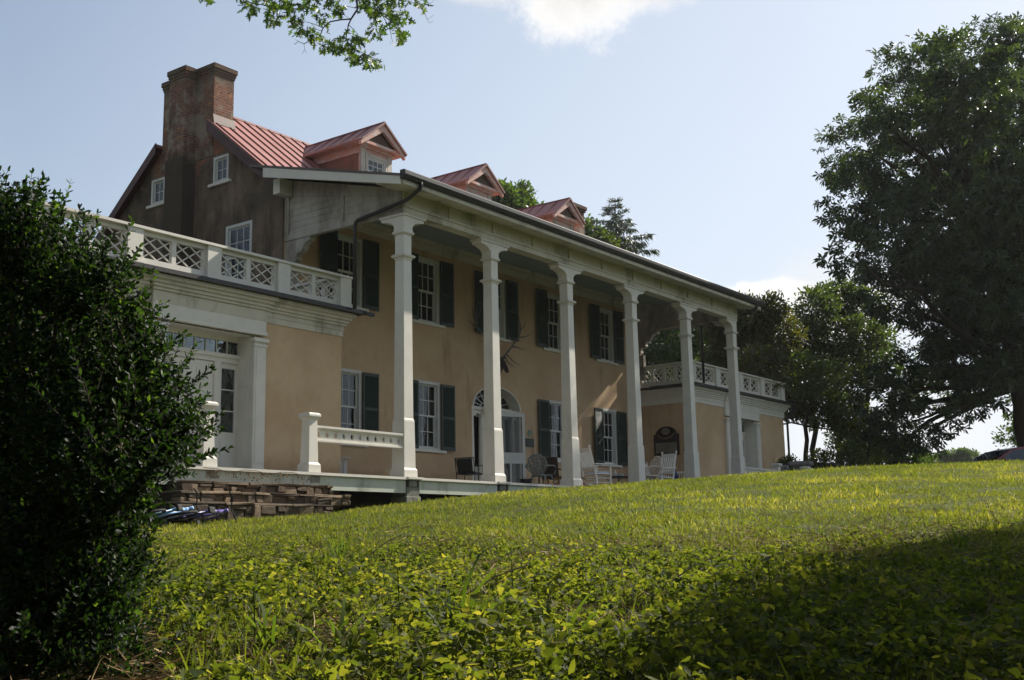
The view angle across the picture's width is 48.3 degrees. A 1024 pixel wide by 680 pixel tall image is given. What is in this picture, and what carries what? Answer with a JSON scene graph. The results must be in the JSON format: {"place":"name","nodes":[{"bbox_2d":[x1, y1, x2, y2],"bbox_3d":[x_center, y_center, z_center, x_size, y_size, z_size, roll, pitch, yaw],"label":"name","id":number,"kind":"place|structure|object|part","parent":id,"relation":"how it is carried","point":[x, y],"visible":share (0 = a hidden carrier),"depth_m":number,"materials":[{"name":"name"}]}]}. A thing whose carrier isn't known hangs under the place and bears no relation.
{"place":"outdoors","nodes":[
{"label":"outdoors","id":0,"kind":"place"},
{"bbox_2d":[340,457,350,473],"bbox_3d":[-4.219,2.895,26.715,0.769,0.982,0.800,2,-11,-18],"label":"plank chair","id":1,"kind":"object","parent":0,"point":[343,467],"visible":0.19,"depth_m":26.48,"materials":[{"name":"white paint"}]},
{"bbox_2d":[0,0,1023,468],"label":"sky","id":2,"kind":"structure","parent":0,"point":[702,116],"materials":[{"name":"blue"}]},
{"bbox_2d":[4,462,1023,679],"bbox_3d":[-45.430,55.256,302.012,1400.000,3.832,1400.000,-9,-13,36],"label":"ground","id":3,"kind":"structure","parent":0,"point":[782,525],"depth_m":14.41,"materials":[{"name":"green plant"}]},
{"bbox_2d":[0,165,233,679],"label":"box bush","id":4,"kind":"object","parent":3,"relation":"on","point":[68,571],"visible":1,"depth_m":4.58,"materials":[{"name":"green plant"}]},
{"bbox_2d":[140,488,203,524],"bbox_3d":[-5.317,2.668,17.570,0.915,0.572,1.564,-17,-10,-1],"label":"bicycle","id":5,"kind":"object","parent":3,"relation":"on","point":[164,512],"visible":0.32,"depth_m":17.45,"materials":[{"name":"blue metal"}]},
{"bbox_2d":[159,491,237,524],"bbox_3d":[-4.933,2.765,18.099,0.915,0.572,1.564,-14,-12,6],"label":"bicycle","id":6,"kind":"object","parent":3,"relation":"on","point":[195,514],"visible":0.93,"depth_m":17.91,"materials":[{"name":"blue metal"}]},
{"bbox_2d":[141,480,350,522],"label":"stone steps","id":7,"kind":"structure","parent":3,"relation":"on","point":[251,500],"depth_m":19.84,"materials":[{"name":"brown stone"}]},
{"bbox_2d":[237,584,267,659],"bbox_3d":[-1.053,1.194,4.629,0.115,0.401,0.123,-9,-13,36],"label":"tree seedling","id":8,"kind":"object","parent":3,"relation":"on","point":[254,621],"visible":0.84,"depth_m":4.64,"materials":[{"name":"green plant"}]},
{"bbox_2d":[218,594,321,657],"bbox_3d":[-0.946,1.209,4.739,0.525,0.297,0.591,-2,-10,5],"label":"day lily","id":9,"kind":"object","parent":3,"relation":"on","point":[264,614],"visible":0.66,"depth_m":4.67,"materials":[{"name":"green plant"}]},
{"bbox_2d":[199,0,433,72],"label":"oak tree","id":10,"kind":"object","parent":3,"relation":"on","point":[338,10],"visible":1,"depth_m":18.85,"materials":[{"name":"green plant"}]},
{"bbox_2d":[270,598,388,652],"bbox_3d":[-0.659,1.195,4.588,0.573,0.282,0.546,-9,-13,36],"label":"day lily","id":11,"kind":"object","parent":3,"relation":"on","point":[342,622],"visible":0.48,"depth_m":4.59,"materials":[{"name":"green plant"}]},
{"bbox_2d":[319,537,354,559],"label":"grass tuft","id":12,"kind":"object","parent":3,"relation":"on","point":[338,551],"visible":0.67,"depth_m":9.48,"materials":[{"name":"green plant"}]},
{"bbox_2d":[366,533,404,556],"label":"dry stalk","id":13,"kind":"object","parent":3,"relation":"on","point":[383,544],"visible":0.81,"depth_m":8.54,"materials":[{"name":"plant"}]},
{"bbox_2d":[379,563,412,630],"bbox_3d":[-0.518,1.210,5.027,0.170,0.450,0.152,-4,-11,15],"label":"tree seedling","id":14,"kind":"object","parent":3,"relation":"on","point":[394,574],"visible":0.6,"depth_m":5.04,"materials":[{"name":"green plant"}]},
{"bbox_2d":[1,62,810,523],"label":"mansion","id":15,"kind":"structure","parent":3,"relation":"on","point":[329,298],"depth_m":30.02,"materials":[{"name":"paint"}]},
{"bbox_2d":[146,177,164,209],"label":"window","id":16,"kind":"structure","parent":15,"relation":"in","point":[157,189],"depth_m":31.21,"materials":[{"name":"white paint"}]},
{"bbox_2d":[176,357,213,464],"bbox_3d":[-6.442,1.539,23.054,0.064,2.340,0.940,-9,-13,36],"label":"wing door","id":17,"kind":"structure","parent":15,"relation":"in","point":[194,366],"depth_m":23.26,"materials":[{"name":"white paint"}]},
{"bbox_2d":[208,153,231,187],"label":"window","id":18,"kind":"structure","parent":15,"relation":"in","point":[221,163],"depth_m":29.65,"materials":[{"name":"white paint"}]},
{"bbox_2d":[225,220,251,278],"bbox_3d":[-6.849,-2.114,28.765,1.000,1.680,0.142,-9,-13,36],"label":"window","id":19,"kind":"structure","parent":15,"relation":"in","point":[239,236],"depth_m":28.86,"materials":[{"name":"white paint"}]},
{"bbox_2d":[203,467,310,483],"bbox_3d":[-4.644,2.527,20.997,0.125,0.269,2.524,-8,-13,36],"label":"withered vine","id":20,"kind":"object","parent":15,"relation":"attached to","point":[217,472],"visible":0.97,"depth_m":20.99,"materials":[{"name":"brown plant"}]},
{"bbox_2d":[338,233,368,311],"bbox_3d":[-4.252,-1.741,29.455,0.235,1.905,1.380,-9,-13,36],"label":"window","id":21,"kind":"structure","parent":15,"relation":"in","point":[345,243],"depth_m":29.63,"materials":[{"name":"white paint"}]},
{"bbox_2d":[341,368,368,446],"bbox_3d":[-4.188,1.698,28.839,0.235,1.955,1.380,-9,-13,36],"label":"window","id":22,"kind":"structure","parent":15,"relation":"in","point":[351,380],"depth_m":29.07,"materials":[{"name":"white paint"}]},
{"bbox_2d":[412,256,445,328],"bbox_3d":[-2.397,-1.338,31.899,0.235,1.905,1.380,-9,-13,36],"label":"window","id":23,"kind":"structure","parent":15,"relation":"in","point":[428,269],"depth_m":32.06,"materials":[{"name":"white paint"}]},
{"bbox_2d":[415,379,446,453],"bbox_3d":[-2.332,2.102,31.283,0.235,1.955,1.380,-9,-13,36],"label":"window","id":24,"kind":"structure","parent":15,"relation":"in","point":[429,392],"depth_m":31.44,"materials":[{"name":"white paint"}]},
{"bbox_2d":[455,457,482,480],"bbox_3d":[-1.158,3.660,31.038,0.588,0.895,0.638,-6,-11,24],"label":"iron armchair","id":25,"kind":"object","parent":15,"relation":"on","point":[464,467],"visible":0.82,"depth_m":30.84,"materials":[{"name":"black metal"}]},
{"bbox_2d":[475,466,507,481],"bbox_3d":[-0.675,3.417,33.733,0.060,2.300,1.800,-9,-13,36],"label":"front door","id":26,"kind":"structure","parent":15,"relation":"in","point":[476,468],"depth_m":33.18,"materials":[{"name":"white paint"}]},
{"bbox_2d":[481,279,511,342],"bbox_3d":[-0.538,-0.934,34.347,0.235,1.905,1.380,-9,-13,36],"label":"window","id":27,"kind":"structure","parent":15,"relation":"in","point":[501,286],"depth_m":34.65,"materials":[{"name":"white paint"}]},
{"bbox_2d":[470,307,530,375],"bbox_3d":[-0.358,0.174,33.882,0.585,2.168,3.116,-9,-13,36],"label":"mounted elk head","id":28,"kind":"object","parent":15,"relation":"attached to","point":[503,365],"visible":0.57,"depth_m":33.76},
{"bbox_2d":[501,412,525,481],"bbox_3d":[-0.044,3.330,33.684,0.980,2.370,0.035,4,-11,-27],"label":"screen door","id":29,"kind":"structure","parent":15,"relation":"in","point":[509,458],"depth_m":33.79,"materials":[{"name":"white paint"}]},
{"bbox_2d":[519,479,532,483],"bbox_3d":[0.400,4.153,32.469,0.400,0.394,0.400,-9,-13,36],"label":"iron urn","id":30,"kind":"object","parent":15,"relation":"on","point":[526,481],"visible":0.37,"depth_m":32.35,"materials":[{"name":"black metal"}]},
{"bbox_2d":[525,438,533,446],"bbox_3d":[0.542,3.142,34.874,0.036,0.260,0.420,-9,-13,36],"label":"bronze plaque","id":31,"kind":"object","parent":15,"relation":"attached to","point":[529,442],"visible":1,"depth_m":34.83,"materials":[{"name":"grey metal"}]},
{"bbox_2d":[525,454,555,484],"bbox_3d":[0.848,3.818,32.639,0.785,1.094,0.719,-7,-12,28],"label":"ironwork chair","id":32,"kind":"object","parent":15,"relation":"on","point":[536,470],"visible":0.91,"depth_m":32.45,"materials":[{"name":"grey paint"}]},
{"bbox_2d":[542,293,560,353],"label":"window","id":33,"kind":"structure","parent":15,"relation":"in","point":[554,338],"depth_m":36.93,"materials":[{"name":"white paint"}]},
{"bbox_2d":[542,457,561,483],"bbox_3d":[1.170,3.902,32.950,0.620,1.003,0.625,-5,-11,21],"label":"chair","id":34,"kind":"object","parent":15,"relation":"on","point":[551,461],"visible":0.47,"depth_m":32.73,"materials":[{"name":"brown"}]},
{"bbox_2d":[549,400,561,462],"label":"window","id":35,"kind":"structure","parent":15,"relation":"in","point":[555,406],"depth_m":36.31,"materials":[{"name":"white paint"}]},
{"bbox_2d":[580,445,613,485],"bbox_3d":[2.296,3.506,31.415,1.010,1.162,0.710,6,-12,-35],"label":"rocking chair","id":36,"kind":"object","parent":15,"relation":"on","point":[596,472],"visible":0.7,"depth_m":31.26,"materials":[{"name":"white paint"}]},
{"bbox_2d":[595,308,618,365],"bbox_3d":[3.176,-0.126,39.240,0.235,1.905,1.380,-9,-13,36],"label":"window","id":37,"kind":"structure","parent":15,"relation":"in","point":[606,318],"depth_m":39.45,"materials":[{"name":"white paint"}]},
{"bbox_2d":[599,408,621,467],"bbox_3d":[3.240,3.314,38.623,0.235,1.955,1.380,-9,-13,36],"label":"window","id":38,"kind":"structure","parent":15,"relation":"in","point":[609,416],"depth_m":38.83,"materials":[{"name":"white paint"}]},
{"bbox_2d":[606,476,627,483],"bbox_3d":[3.241,4.384,34.419,0.788,0.507,1.128,-9,-13,36],"label":"iron table","id":39,"kind":"object","parent":15,"relation":"on","point":[619,477],"visible":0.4,"depth_m":34.39,"materials":[{"name":"grey metal"}]},
{"bbox_2d":[645,456,661,480],"bbox_3d":[4.035,3.992,33.944,0.719,1.094,0.785,3,-11,-23],"label":"ironwork chair","id":40,"kind":"object","parent":15,"relation":"on","point":[654,468],"visible":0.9,"depth_m":33.99,"materials":[{"name":"white metal"}]},
{"bbox_2d":[645,462,668,480],"bbox_3d":[4.927,4.715,38.639,1.071,1.231,0.752,-5,-11,21],"label":"rocking chair","id":41,"kind":"object","parent":15,"relation":"on","point":[648,472],"visible":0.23,"depth_m":38.81,"materials":[{"name":"white paint"}]},
{"bbox_2d":[645,451,676,479],"bbox_3d":[4.460,3.938,34.255,1.071,1.231,0.753,8,-13,-41],"label":"rocking chair","id":42,"kind":"object","parent":15,"relation":"on","point":[664,456],"visible":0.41,"depth_m":34.41,"materials":[{"name":"white paint"}]},
{"bbox_2d":[654,426,679,455],"bbox_3d":[5.369,3.508,39.742,0.980,0.999,0.096,-9,-13,36],"label":"sign board","id":43,"kind":"object","parent":15,"relation":"attached to","point":[666,439],"visible":0.99,"depth_m":39.73,"materials":[{"name":"wood"}]},
{"bbox_2d":[653,471,683,479],"bbox_3d":[5.235,4.982,39.138,1.620,0.911,0.660,-9,-13,36],"label":"slat bench","id":44,"kind":"object","parent":15,"relation":"on","point":[681,472],"visible":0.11,"depth_m":39.24,"materials":[{"name":"white paint"}]},
{"bbox_2d":[352,540,539,649],"bbox_3d":[-0.247,1.099,4.763,0.849,0.514,0.499,-5,-11,19],"label":"day lily","id":45,"kind":"object","parent":3,"relation":"on","point":[472,601],"visible":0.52,"depth_m":4.75,"materials":[{"name":"green plant"}]},
{"bbox_2d":[466,565,526,594],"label":"dry stalk","id":46,"kind":"object","parent":3,"relation":"on","point":[495,577],"visible":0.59,"depth_m":6.03,"materials":[{"name":"plant"}]},
{"bbox_2d":[500,545,521,591],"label":"tree seedling","id":47,"kind":"object","parent":3,"relation":"on","point":[511,557],"visible":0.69,"depth_m":6.24,"materials":[{"name":"green plant"}]},
{"bbox_2d":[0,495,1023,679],"bbox_3d":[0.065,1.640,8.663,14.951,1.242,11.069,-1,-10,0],"label":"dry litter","id":48,"kind":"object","parent":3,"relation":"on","point":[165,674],"visible":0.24,"depth_m":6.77,"materials":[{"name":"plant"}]},
{"bbox_2d":[492,177,543,209],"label":"round crowned tree","id":49,"kind":"object","parent":3,"relation":"on","point":[518,196],"visible":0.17,"depth_m":71.01,"materials":[{"name":"green plant"}]},
{"bbox_2d":[510,580,623,642],"bbox_3d":[0.269,1.167,4.675,0.636,0.355,0.333,-11,-14,43],"label":"day lily","id":50,"kind":"object","parent":3,"relation":"on","point":[576,612],"visible":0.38,"depth_m":4.58,"materials":[{"name":"green plant"}]},
{"bbox_2d":[124,488,1023,679],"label":"ground cover","id":51,"kind":"object","parent":3,"relation":"on","point":[922,642],"visible":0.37,"depth_m":4.82,"materials":[{"name":"green plant"}]},
{"bbox_2d":[670,557,712,583],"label":"dry stalk","id":52,"kind":"object","parent":51,"relation":"on","point":[691,567],"visible":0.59,"depth_m":6.24,"materials":[{"name":"plant"}]},
{"bbox_2d":[135,461,1023,565],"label":"clover patch","id":53,"kind":"object","parent":3,"relation":"on","point":[649,496],"visible":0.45,"depth_m":16.17,"materials":[{"name":"green plant"}]},
{"bbox_2d":[584,213,607,237],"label":"round crowned tree","id":54,"kind":"object","parent":3,"relation":"on","point":[587,228],"visible":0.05,"depth_m":76.15,"materials":[{"name":"green plant"}]},
{"bbox_2d":[590,229,628,250],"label":"round crowned tree","id":55,"kind":"object","parent":3,"relation":"on","point":[610,238],"visible":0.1,"depth_m":68.96,"materials":[{"name":"green plant"}]},
{"bbox_2d":[601,516,628,533],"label":"grass tuft","id":56,"kind":"object","parent":3,"relation":"on","point":[615,526],"visible":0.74,"depth_m":11.99,"materials":[{"name":"green plant"}]},
{"bbox_2d":[590,197,698,376],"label":"spruce tree","id":57,"kind":"object","parent":3,"relation":"on","point":[626,225],"visible":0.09,"depth_m":71.13,"materials":[{"name":"green plant"}]},
{"bbox_2d":[642,326,750,382],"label":"dark evergreen tree","id":58,"kind":"object","parent":3,"relation":"on","point":[668,350],"visible":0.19,"depth_m":54.65,"materials":[{"name":"green plant"}]},
{"bbox_2d":[686,560,739,611],"bbox_3d":[0.929,1.220,5.245,0.263,0.416,0.254,0,-10,-6],"label":"tall weed","id":59,"kind":"object","parent":3,"relation":"on","point":[715,569],"visible":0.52,"depth_m":5.27,"materials":[{"name":"green plant"}]},
{"bbox_2d":[691,289,809,395],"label":"bronze leaved tree","id":60,"kind":"object","parent":3,"relation":"on","point":[760,351],"visible":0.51,"depth_m":48.54,"materials":[{"name":"green plant"}]},
{"bbox_2d":[759,556,780,602],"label":"tree seedling","id":61,"kind":"object","parent":3,"relation":"on","point":[770,565],"visible":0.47,"depth_m":5.24,"materials":[{"name":"green plant"}]},
{"bbox_2d":[781,465,788,471],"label":"stone pedestal","id":62,"kind":"object","parent":3,"relation":"on","point":[784,467],"visible":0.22,"depth_m":42.79,"materials":[{"name":"grey stone"}]},
{"bbox_2d":[777,453,799,470],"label":"shrub","id":63,"kind":"object","parent":3,"relation":"on","point":[784,461],"visible":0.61,"depth_m":44.15,"materials":[{"name":"green plant"}]},
{"bbox_2d":[789,460,813,469],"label":"stone pedestal","id":64,"kind":"object","parent":3,"relation":"on","point":[795,465],"visible":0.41,"depth_m":43.70,"materials":[{"name":"grey stone"}]},
{"bbox_2d":[763,347,891,467],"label":"tree","id":65,"kind":"object","parent":3,"relation":"on","point":[810,394],"visible":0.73,"depth_m":48.22,"materials":[{"name":"green plant"}]},
{"bbox_2d":[801,444,854,468],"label":"shrub","id":66,"kind":"object","parent":3,"relation":"on","point":[824,458],"visible":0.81,"depth_m":46.10,"materials":[{"name":"green plant"}]},
{"bbox_2d":[820,463,839,467],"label":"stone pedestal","id":67,"kind":"object","parent":3,"relation":"on","point":[838,464],"visible":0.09,"depth_m":46.45,"materials":[{"name":"grey stone"}]},
{"bbox_2d":[784,277,906,460],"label":"slender tree","id":68,"kind":"object","parent":3,"relation":"on","point":[834,306],"visible":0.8,"depth_m":52.83,"materials":[{"name":"green plant"}]},
{"bbox_2d":[855,447,940,466],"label":"shrub","id":69,"kind":"object","parent":3,"relation":"on","point":[916,459],"visible":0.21,"depth_m":54.10,"materials":[{"name":"green plant"}]},
{"bbox_2d":[811,11,1023,464],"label":"horse chestnut tree","id":70,"kind":"object","parent":3,"relation":"on","point":[965,261],"visible":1,"depth_m":46.51,"materials":[{"name":"green plant"}]},
{"bbox_2d":[926,446,979,463],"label":"distant tree","id":71,"kind":"object","parent":3,"relation":"on","point":[961,454],"visible":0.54,"depth_m":148.77,"materials":[{"name":"green plant"}]},
{"bbox_2d":[933,525,978,555],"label":"grass tuft","id":72,"kind":"object","parent":3,"relation":"on","point":[956,541],"visible":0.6,"depth_m":8.51,"materials":[{"name":"green plant"}]},
{"bbox_2d":[970,447,1023,462],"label":"parked car","id":73,"kind":"object","parent":3,"relation":"on","point":[1011,454],"visible":0.12,"depth_m":37.87,"materials":[{"name":"black paint"}]},
{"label":"window","id":74,"kind":"part","parent":73,"relation":"part of","materials":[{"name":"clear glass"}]},
{"bbox_2d":[991,419,1016,449],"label":"edge tree","id":75,"kind":"object","parent":3,"relation":"on","point":[1012,438],"visible":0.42,"depth_m":61.35,"materials":[{"name":"green plant"}]},
{"bbox_2d":[137,459,1023,576],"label":"lawn grass","id":76,"kind":"structure","parent":0,"point":[745,478],"depth_m":15.72,"materials":[{"name":"green plant"}]}
]}

